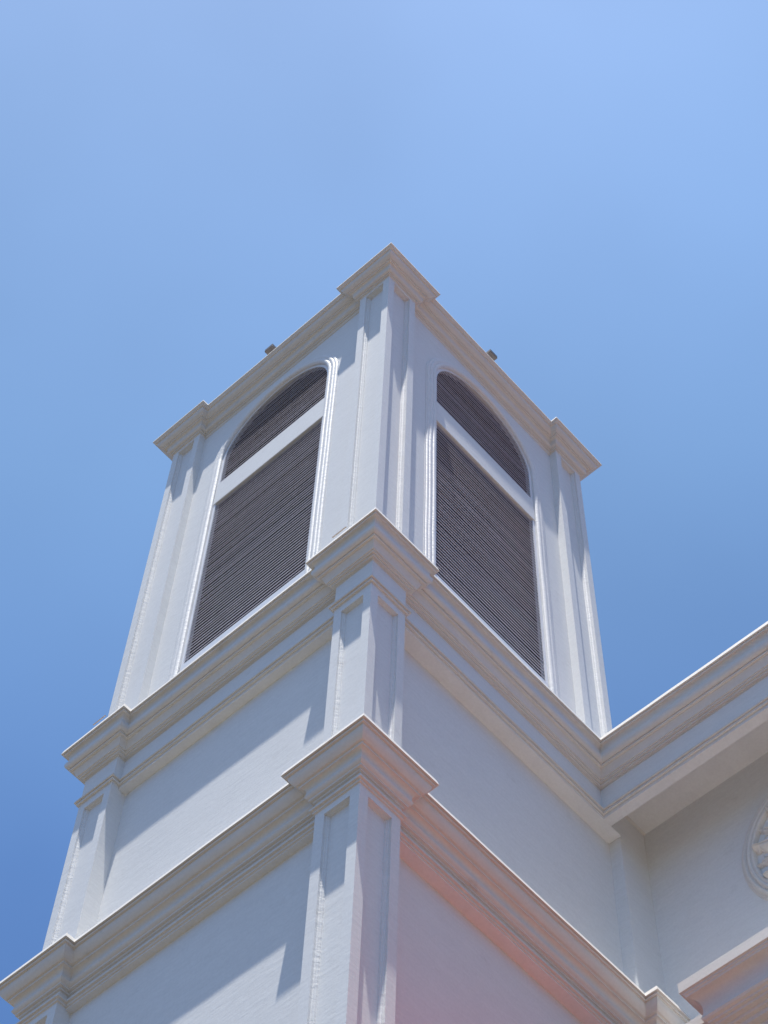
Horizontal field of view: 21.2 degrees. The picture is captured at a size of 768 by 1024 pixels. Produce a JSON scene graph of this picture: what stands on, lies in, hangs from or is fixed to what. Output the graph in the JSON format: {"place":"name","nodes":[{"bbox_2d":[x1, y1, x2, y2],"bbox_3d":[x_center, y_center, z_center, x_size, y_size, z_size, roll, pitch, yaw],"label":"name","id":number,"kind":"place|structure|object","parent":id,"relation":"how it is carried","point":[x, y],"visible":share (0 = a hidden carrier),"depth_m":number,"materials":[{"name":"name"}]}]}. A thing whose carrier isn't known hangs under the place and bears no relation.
{"place":"outdoors","nodes":[
{"label":"outdoors","id":0,"kind":"place"},
{"bbox_2d":[265,344,275,354],"bbox_3d":[-1.571,-2.133,28.209,0.150,0.520,0.100,-38,-69,20],"label":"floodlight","id":1,"kind":"object","parent":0,"point":[270,348],"visible":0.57,"depth_m":28.37,"materials":[{"name":"grey metal"}]},
{"bbox_2d":[0,0,767,1023],"label":"sky","id":2,"kind":"structure","parent":0,"point":[581,186],"materials":[{"name":"blue"}]},
{"bbox_2d":[486,349,496,360],"bbox_3d":[1.478,-2.052,28.170,0.100,0.520,0.150,-38,-69,20],"label":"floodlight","id":3,"kind":"object","parent":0,"point":[491,354],"visible":0.56,"depth_m":28.34,"materials":[{"name":"grey metal"}]},
{"label":"forecourt","id":4,"kind":"structure","parent":0,"visible":0},
{"bbox_2d":[0,243,691,1023],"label":"bell tower","id":5,"kind":"structure","parent":4,"relation":"on","point":[350,773],"depth_m":20.34,"materials":[{"name":"white paint"}]},
{"bbox_2d":[167,354,338,680],"bbox_3d":[-1.386,-0.013,24.453,2.263,6.967,0.310,-38,-69,20],"label":"arched window","id":6,"kind":"structure","parent":5,"relation":"in","point":[261,522],"depth_m":24.61,"materials":[{"name":"grey wood"}]},
{"bbox_2d":[423,357,559,697],"bbox_3d":[1.144,0.097,24.444,0.310,6.967,2.264,-38,-69,20],"label":"arched window","id":7,"kind":"structure","parent":5,"relation":"in","point":[484,529],"depth_m":24.63,"materials":[{"name":"grey wood"}]},
{"label":"ground","id":8,"kind":"structure","parent":0,"visible":0},
{"bbox_2d":[600,621,767,1023],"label":"church nave","id":9,"kind":"structure","parent":8,"relation":"on","point":[684,775],"depth_m":20.82,"materials":[{"name":"paint"}]}
]}

